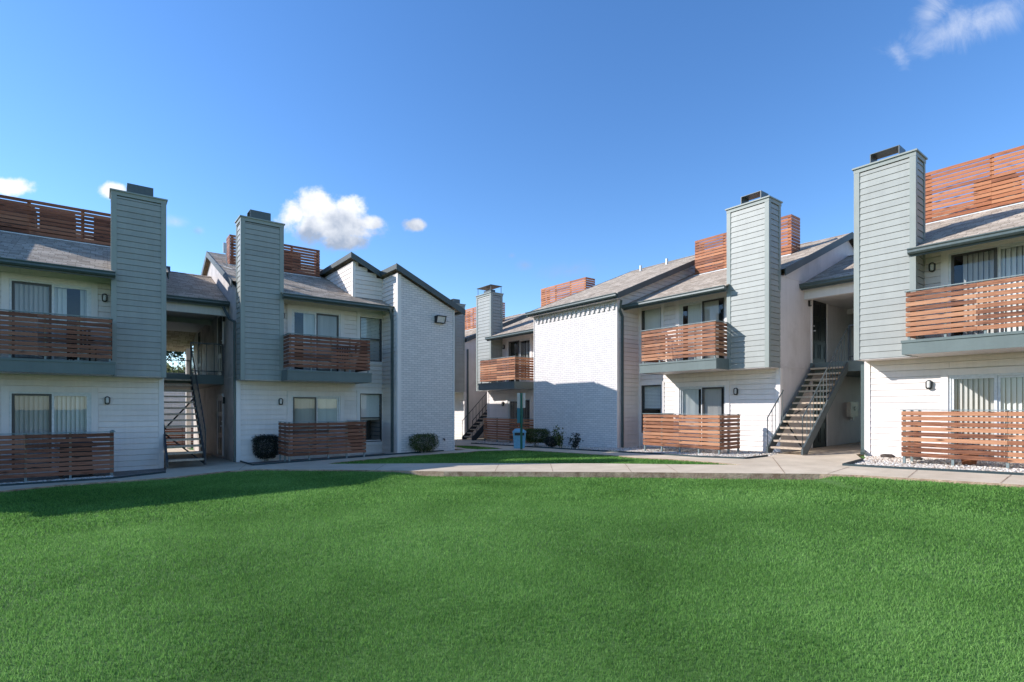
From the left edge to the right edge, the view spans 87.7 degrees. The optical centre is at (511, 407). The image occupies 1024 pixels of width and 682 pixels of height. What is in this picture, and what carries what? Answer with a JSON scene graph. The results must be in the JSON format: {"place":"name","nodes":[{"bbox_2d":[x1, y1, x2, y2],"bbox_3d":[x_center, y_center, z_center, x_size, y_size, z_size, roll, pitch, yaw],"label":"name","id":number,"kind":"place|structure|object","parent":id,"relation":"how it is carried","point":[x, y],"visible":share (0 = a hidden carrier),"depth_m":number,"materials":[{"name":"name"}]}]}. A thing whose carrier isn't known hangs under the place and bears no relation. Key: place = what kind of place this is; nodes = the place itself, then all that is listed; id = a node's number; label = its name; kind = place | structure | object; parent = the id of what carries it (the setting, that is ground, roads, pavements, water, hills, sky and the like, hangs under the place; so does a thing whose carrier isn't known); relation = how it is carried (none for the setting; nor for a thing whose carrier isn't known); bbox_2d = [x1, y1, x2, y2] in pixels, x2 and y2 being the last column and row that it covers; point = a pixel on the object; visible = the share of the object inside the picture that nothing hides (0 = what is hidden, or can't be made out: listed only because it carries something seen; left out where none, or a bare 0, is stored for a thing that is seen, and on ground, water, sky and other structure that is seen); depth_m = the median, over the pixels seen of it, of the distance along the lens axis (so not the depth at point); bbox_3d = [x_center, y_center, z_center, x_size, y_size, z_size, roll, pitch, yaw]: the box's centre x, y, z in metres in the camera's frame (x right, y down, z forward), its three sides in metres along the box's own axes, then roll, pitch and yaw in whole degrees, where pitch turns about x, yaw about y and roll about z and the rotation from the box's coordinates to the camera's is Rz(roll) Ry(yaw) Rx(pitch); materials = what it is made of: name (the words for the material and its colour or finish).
{"place":"outdoors","nodes":[
{"label":"outdoors","id":0,"kind":"place"},
{"bbox_2d":[408,433,439,452],"bbox_3d":[-2.976,1.190,18.015,1.058,0.728,0.616,0,0,-38],"label":"shrub","id":1,"kind":"object","parent":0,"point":[427,446],"visible":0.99,"depth_m":17.92,"materials":[{"name":"green plant"}]},
{"bbox_2d":[0,438,1023,681],"bbox_3d":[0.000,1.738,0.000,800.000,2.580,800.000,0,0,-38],"label":"ground","id":2,"kind":"structure","parent":0,"point":[542,659],"depth_m":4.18,"materials":[{"name":"green plant"}]},
{"bbox_2d":[0,468,165,482],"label":"planting bed","id":3,"kind":"object","parent":2,"relation":"on","point":[123,473],"visible":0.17,"depth_m":13.25,"materials":[{"name":"grey gravel"}]},
{"bbox_2d":[0,475,114,483],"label":"gravel","id":4,"kind":"structure","parent":3,"relation":"on","point":[61,479],"depth_m":12.24,"materials":[{"name":"grey gravel"}]},
{"bbox_2d":[0,430,115,481],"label":"patio fence","id":5,"kind":"object","parent":3,"relation":"on","point":[25,456],"visible":0.91,"depth_m":12.25,"materials":[{"name":"brown wood"}]},
{"bbox_2d":[54,437,92,476],"bbox_3d":[-10.704,1.179,13.100,0.800,0.970,0.500,0,0,-38],"label":"grill","id":6,"kind":"object","parent":3,"relation":"on","point":[75,456],"visible":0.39,"depth_m":12.95,"materials":[{"name":"black metal"}]},
{"bbox_2d":[0,471,165,485],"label":"bed edging","id":7,"kind":"object","parent":3,"relation":"on","point":[42,482],"visible":0.57,"depth_m":11.68,"materials":[{"name":"concrete"}]},
{"bbox_2d":[166,362,183,372],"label":"tree","id":8,"kind":"object","parent":2,"relation":"on","point":[168,368],"visible":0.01,"depth_m":52.56,"materials":[{"name":"green plant"}]},
{"bbox_2d":[171,364,185,372],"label":"tree","id":9,"kind":"object","parent":2,"relation":"on","point":[181,370],"visible":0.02,"depth_m":52.84,"materials":[{"name":"green plant"}]},
{"bbox_2d":[164,372,193,444],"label":"garage","id":10,"kind":"structure","parent":2,"relation":"on","point":[175,405],"depth_m":29.73,"materials":[{"name":"paint"}]},
{"bbox_2d":[164,425,193,444],"bbox_3d":[-17.272,1.466,26.473,3.260,1.193,0.080,0,0,-38],"label":"patio fence","id":11,"kind":"object","parent":2,"relation":"on","point":[183,429],"visible":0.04,"depth_m":26.81,"materials":[{"name":"brown wood"}]},
{"bbox_2d":[166,343,193,372],"bbox_3d":[-24.629,-2.550,33.726,7.186,9.720,7.457,0,0,-2],"label":"tree","id":12,"kind":"object","parent":2,"relation":"on","point":[178,355],"visible":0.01,"depth_m":35.65,"materials":[{"name":"green plant"}]},
{"bbox_2d":[0,183,464,478],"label":"apartment building","id":13,"kind":"structure","parent":2,"relation":"on","point":[260,327],"depth_m":15.93,"materials":[{"name":"paint"}]},
{"bbox_2d":[0,202,36,231],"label":"air conditioner","id":14,"kind":"object","parent":13,"relation":"on","point":[17,216],"visible":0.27,"depth_m":15.20,"materials":[{"name":"metal"}]},
{"bbox_2d":[1,272,97,360],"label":"sliding door","id":15,"kind":"structure","parent":13,"relation":"in","point":[22,295],"depth_m":13.43,"materials":[{"name":"metal"}]},
{"bbox_2d":[1,386,97,469],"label":"sliding door","id":16,"kind":"structure","parent":13,"relation":"in","point":[24,409],"depth_m":13.43,"materials":[{"name":"glass"}]},
{"bbox_2d":[39,208,75,237],"bbox_3d":[-13.594,-5.493,15.985,0.800,0.630,0.800,0,0,-38],"label":"air conditioner","id":17,"kind":"object","parent":13,"relation":"on","point":[58,223],"visible":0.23,"depth_m":15.72,"materials":[{"name":"metal"}]},
{"bbox_2d":[66,329,96,360],"bbox_3d":[-10.838,-1.575,13.438,0.480,0.930,0.540,0,0,35],"label":"patio chair","id":18,"kind":"object","parent":13,"relation":"on","point":[80,344],"visible":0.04,"depth_m":13.51,"materials":[{"name":"black metal"}]},
{"bbox_2d":[94,218,110,242],"bbox_3d":[-12.616,-5.493,16.740,0.800,0.630,0.800,0,0,-38],"label":"air conditioner","id":19,"kind":"object","parent":13,"relation":"on","point":[102,230],"visible":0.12,"depth_m":16.35,"materials":[{"name":"metal"}]},
{"bbox_2d":[197,329,201,374],"bbox_3d":[-12.896,-2.145,21.955,0.070,2.090,1.040,0,0,-38],"label":"entry door","id":20,"kind":"structure","parent":13,"relation":"in","point":[199,334],"depth_m":21.82,"materials":[{"name":"black paint"}]},
{"bbox_2d":[217,316,223,374],"bbox_3d":[-9.933,-2.145,18.116,0.070,2.090,1.040,0,0,-38],"label":"entry door","id":21,"kind":"structure","parent":13,"relation":"in","point":[220,324],"depth_m":18.22,"materials":[{"name":"black paint"}]},
{"bbox_2d":[217,393,223,455],"bbox_3d":[-9.933,0.555,18.116,0.070,2.090,1.040,0,0,-38],"label":"entry door","id":22,"kind":"structure","parent":13,"relation":"in","point":[220,406],"depth_m":18.07,"materials":[{"name":"black paint"}]},
{"bbox_2d":[284,252,300,270],"bbox_3d":[-8.436,-5.493,19.966,0.800,0.630,0.800,0,0,-38],"label":"air conditioner","id":23,"kind":"object","parent":13,"relation":"on","point":[294,262],"visible":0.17,"depth_m":19.78,"materials":[{"name":"metal"}]},
{"bbox_2d":[287,304,343,371],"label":"sliding door","id":24,"kind":"structure","parent":13,"relation":"in","point":[300,321],"depth_m":17.64,"materials":[{"name":"glass"}]},
{"bbox_2d":[287,391,343,457],"bbox_3d":[-6.427,0.522,17.479,1.837,2.115,0.178,0,0,-38],"label":"sliding door","id":25,"kind":"structure","parent":13,"relation":"in","point":[302,406],"depth_m":17.47,"materials":[{"name":"glass"}]},
{"bbox_2d":[337,348,357,371],"bbox_3d":[-5.417,-1.575,17.559,0.480,0.930,0.540,0,0,41],"label":"patio chair","id":26,"kind":"object","parent":13,"relation":"on","point":[345,359],"visible":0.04,"depth_m":17.59,"materials":[{"name":"black metal"}]},
{"bbox_2d":[356,311,382,364],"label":"window","id":27,"kind":"structure","parent":13,"relation":"in","point":[364,325],"depth_m":18.71,"materials":[{"name":"glass"}]},
{"bbox_2d":[356,390,382,444],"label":"window","id":28,"kind":"structure","parent":13,"relation":"in","point":[368,401],"depth_m":18.69,"materials":[{"name":"white glass"}]},
{"bbox_2d":[248,453,383,463],"bbox_3d":[-4.952,1.600,17.464,6.900,0.118,1.898,0,0,-38],"label":"planting bed","id":29,"kind":"object","parent":2,"relation":"on","point":[307,459],"visible":0.14,"depth_m":16.90,"materials":[{"name":"grey gravel"}]},
{"bbox_2d":[251,434,278,461],"bbox_3d":[-7.504,1.212,16.287,0.805,0.860,0.678,0,0,-38],"label":"shrub","id":30,"kind":"object","parent":29,"relation":"on","point":[273,443],"visible":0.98,"depth_m":16.17,"materials":[{"name":"green plant"}]},
{"bbox_2d":[278,420,365,461],"bbox_3d":[-5.992,1.001,16.685,2.400,1.193,1.580,0,0,-38],"label":"patio fence","id":31,"kind":"object","parent":29,"relation":"on","point":[354,437],"visible":0.94,"depth_m":16.02,"materials":[{"name":"brown wood"}]},
{"bbox_2d":[240,450,443,465],"bbox_3d":[-5.166,1.558,17.203,6.239,0.178,1.764,0,0,-38],"label":"bed edging","id":32,"kind":"object","parent":29,"relation":"on","point":[334,458],"visible":0.57,"depth_m":16.10,"materials":[{"name":"metal"}]},
{"bbox_2d":[450,145,1023,458],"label":"apartment building","id":33,"kind":"structure","parent":2,"relation":"on","point":[913,292],"depth_m":15.39,"materials":[{"name":"paint"}]},
{"bbox_2d":[506,334,532,381],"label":"sliding door","id":34,"kind":"structure","parent":33,"relation":"in","point":[521,347],"depth_m":25.10,"materials":[{"name":"glass"}]},
{"bbox_2d":[506,396,532,440],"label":"sliding door","id":35,"kind":"structure","parent":33,"relation":"in","point":[511,402],"depth_m":25.10,"materials":[{"name":"grey glass"}]},
{"bbox_2d":[639,303,664,356],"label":"window","id":36,"kind":"structure","parent":33,"relation":"in","point":[653,318],"depth_m":18.73,"materials":[{"name":"grey metal"}]},
{"bbox_2d":[639,381,664,435],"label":"window","id":37,"kind":"structure","parent":33,"relation":"in","point":[651,394],"depth_m":18.86,"materials":[{"name":"black glass"}]},
{"bbox_2d":[676,291,726,360],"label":"sliding door","id":38,"kind":"structure","parent":33,"relation":"in","point":[714,308],"depth_m":17.17,"materials":[{"name":"white glass"}]},
{"bbox_2d":[676,381,729,449],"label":"sliding door","id":39,"kind":"structure","parent":33,"relation":"in","point":[710,397],"depth_m":17.07,"materials":[{"name":"glass"}]},
{"bbox_2d":[811,300,827,362],"bbox_3d":[9.574,-2.405,16.565,1.140,2.090,0.070,0,0,-38],"label":"entry door","id":40,"kind":"structure","parent":33,"relation":"in","point":[819,310],"depth_m":16.59,"materials":[{"name":"black paint"}]},
{"bbox_2d":[811,380,827,447],"bbox_3d":[9.574,0.175,16.565,1.140,2.130,0.070,0,0,-38],"label":"entry door","id":41,"kind":"structure","parent":33,"relation":"in","point":[821,440],"depth_m":16.60,"materials":[{"name":"black paint"}]},
{"bbox_2d":[941,236,1023,336],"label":"sliding door","id":42,"kind":"structure","parent":33,"relation":"in","point":[1003,260],"depth_m":11.72,"materials":[{"name":"white glass"}]},
{"bbox_2d":[941,366,1023,458],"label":"sliding door","id":43,"kind":"structure","parent":33,"relation":"in","point":[989,388],"depth_m":11.73,"materials":[{"name":"glass"}]},
{"bbox_2d":[974,173,1021,207],"bbox_3d":[12.648,-5.624,13.892,0.800,0.630,0.800,0,0,-38],"label":"air conditioner","id":44,"kind":"object","parent":33,"relation":"on","point":[997,190],"visible":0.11,"depth_m":13.69,"materials":[{"name":"metal"}]},
{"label":"planting bed","id":45,"kind":"structure","parent":2,"relation":"on","visible":0},
{"bbox_2d":[842,458,1023,474],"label":"bed edging","id":46,"kind":"object","parent":45,"relation":"on","point":[931,469],"visible":0.58,"depth_m":9.98,"materials":[{"name":"metal"}]},
{"bbox_2d":[852,455,1023,472],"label":"gravel","id":47,"kind":"structure","parent":45,"relation":"on","point":[931,463],"depth_m":11.06,"materials":[{"name":"white gravel"}]},
{"bbox_2d":[880,454,895,457],"bbox_3d":[9.009,1.158,12.774,0.224,0.116,0.318,0,0,-38],"label":"rock","id":48,"kind":"object","parent":47,"relation":"on","point":[888,455],"visible":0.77,"depth_m":12.71,"materials":[{"name":"white stone"}]},
{"bbox_2d":[901,410,1023,467],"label":"patio fence","id":49,"kind":"object","parent":45,"relation":"on","point":[911,438],"visible":0.9,"depth_m":10.61,"materials":[{"name":"brown wood"}]},
{"bbox_2d":[960,454,978,464],"bbox_3d":[9.339,1.014,10.896,0.360,0.292,0.360,0,0,-38],"label":"flower pot","id":50,"kind":"object","parent":45,"relation":"on","point":[969,462],"visible":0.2,"depth_m":10.80,"materials":[{"name":"ceramic"}]},
{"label":"planting bed","id":51,"kind":"structure","parent":2,"relation":"on","visible":0},
{"bbox_2d":[597,450,767,458],"bbox_3d":[4.321,1.295,14.901,5.035,0.200,0.928,0,0,40],"label":"bed edging","id":52,"kind":"object","parent":51,"relation":"on","point":[686,455],"visible":0.56,"depth_m":14.12,"materials":[{"name":"concrete"}]},
{"bbox_2d":[642,413,739,454],"bbox_3d":[5.564,0.764,16.294,1.580,1.193,2.700,0,0,-38],"label":"patio fence","id":53,"kind":"object","parent":51,"relation":"on","point":[662,431],"visible":0.94,"depth_m":15.50,"materials":[{"name":"brown wood"}]},
{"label":"planting bed","id":54,"kind":"structure","parent":2,"relation":"on","visible":0},
{"bbox_2d":[483,417,533,442],"bbox_3d":[-0.097,1.037,23.547,0.080,1.193,4.060,0,0,-38],"label":"patio fence","id":55,"kind":"object","parent":54,"relation":"on","point":[497,428],"visible":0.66,"depth_m":23.98,"materials":[{"name":"brown wood"}]},
{"bbox_2d":[471,443,596,450],"bbox_3d":[0.446,1.451,20.030,0.051,0.252,7.753,0,0,-35],"label":"bed edging","id":56,"kind":"object","parent":54,"relation":"on","point":[539,447],"visible":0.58,"depth_m":18.97,"materials":[{"name":"concrete"}]},
{"bbox_2d":[525,428,550,445],"bbox_3d":[0.934,1.109,20.288,1.073,0.754,0.809,0,0,30],"label":"shrub","id":57,"kind":"object","parent":54,"relation":"on","point":[534,434],"visible":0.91,"depth_m":20.09,"materials":[{"name":"green plant"}]},
{"bbox_2d":[476,440,615,449],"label":"gravel","id":58,"kind":"structure","parent":54,"relation":"on","point":[530,444],"depth_m":20.98,"materials":[{"name":"white gravel"}]},
{"bbox_2d":[543,436,556,446],"bbox_3d":[1.461,1.239,19.641,0.611,0.452,0.641,0,0,-38],"label":"shrub","id":59,"kind":"object","parent":54,"relation":"on","point":[550,441],"visible":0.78,"depth_m":19.52,"materials":[{"name":"green plant"}]},
{"bbox_2d":[552,425,565,447],"bbox_3d":[1.684,1.020,18.978,0.481,0.860,0.552,0,0,-38],"label":"young plant","id":60,"kind":"object","parent":54,"relation":"on","point":[558,437],"visible":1,"depth_m":18.97,"materials":[{"name":"green plant"}]},
{"bbox_2d":[567,432,582,448],"bbox_3d":[2.156,1.130,18.101,0.529,0.604,0.500,0,0,-24],"label":"young plant","id":61,"kind":"object","parent":54,"relation":"on","point":[576,442],"visible":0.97,"depth_m":18.09,"materials":[{"name":"green plant"}]},
{"bbox_2d":[0,438,1023,492],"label":"sidewalk","id":62,"kind":"structure","parent":0,"point":[817,463],"depth_m":12.05,"materials":[{"name":"concrete"}]},
{"bbox_2d":[163,345,205,466],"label":"metal staircase","id":63,"kind":"structure","parent":62,"relation":"on","point":[197,404],"depth_m":15.46,"materials":[{"name":"metal"}]},
{"bbox_2d":[462,392,486,439],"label":"metal staircase","id":64,"kind":"structure","parent":62,"relation":"on","point":[471,429],"depth_m":26.73,"materials":[{"name":"metal"}]},
{"bbox_2d":[512,428,525,447],"bbox_3d":[0.266,1.115,19.359,0.500,0.740,0.437,0,0,0],"label":"trash bin","id":65,"kind":"object","parent":62,"relation":"on","point":[516,435],"visible":0.84,"depth_m":19.18,"materials":[{"name":"blue plastic"}]},
{"bbox_2d":[516,393,524,448],"bbox_3d":[0.313,0.485,18.683,0.310,2.020,0.189,0,0,0],"label":"waste station","id":66,"kind":"object","parent":62,"relation":"on","point":[520,401],"visible":0.9,"depth_m":18.62,"materials":[{"name":"teal metal"}]},
{"bbox_2d":[766,328,847,454],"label":"metal staircase","id":67,"kind":"structure","parent":62,"relation":"on","point":[808,442],"depth_m":14.68,"materials":[{"name":"metal"}]},
{"bbox_2d":[0,0,1023,399],"label":"sky","id":68,"kind":"structure","parent":0,"point":[522,147],"materials":[{"name":"blue"}]},
{"bbox_2d":[610,446,782,456],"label":"gravel","id":69,"kind":"structure","parent":0,"point":[706,452],"depth_m":15.82,"materials":[{"name":"white gravel"}]}
]}

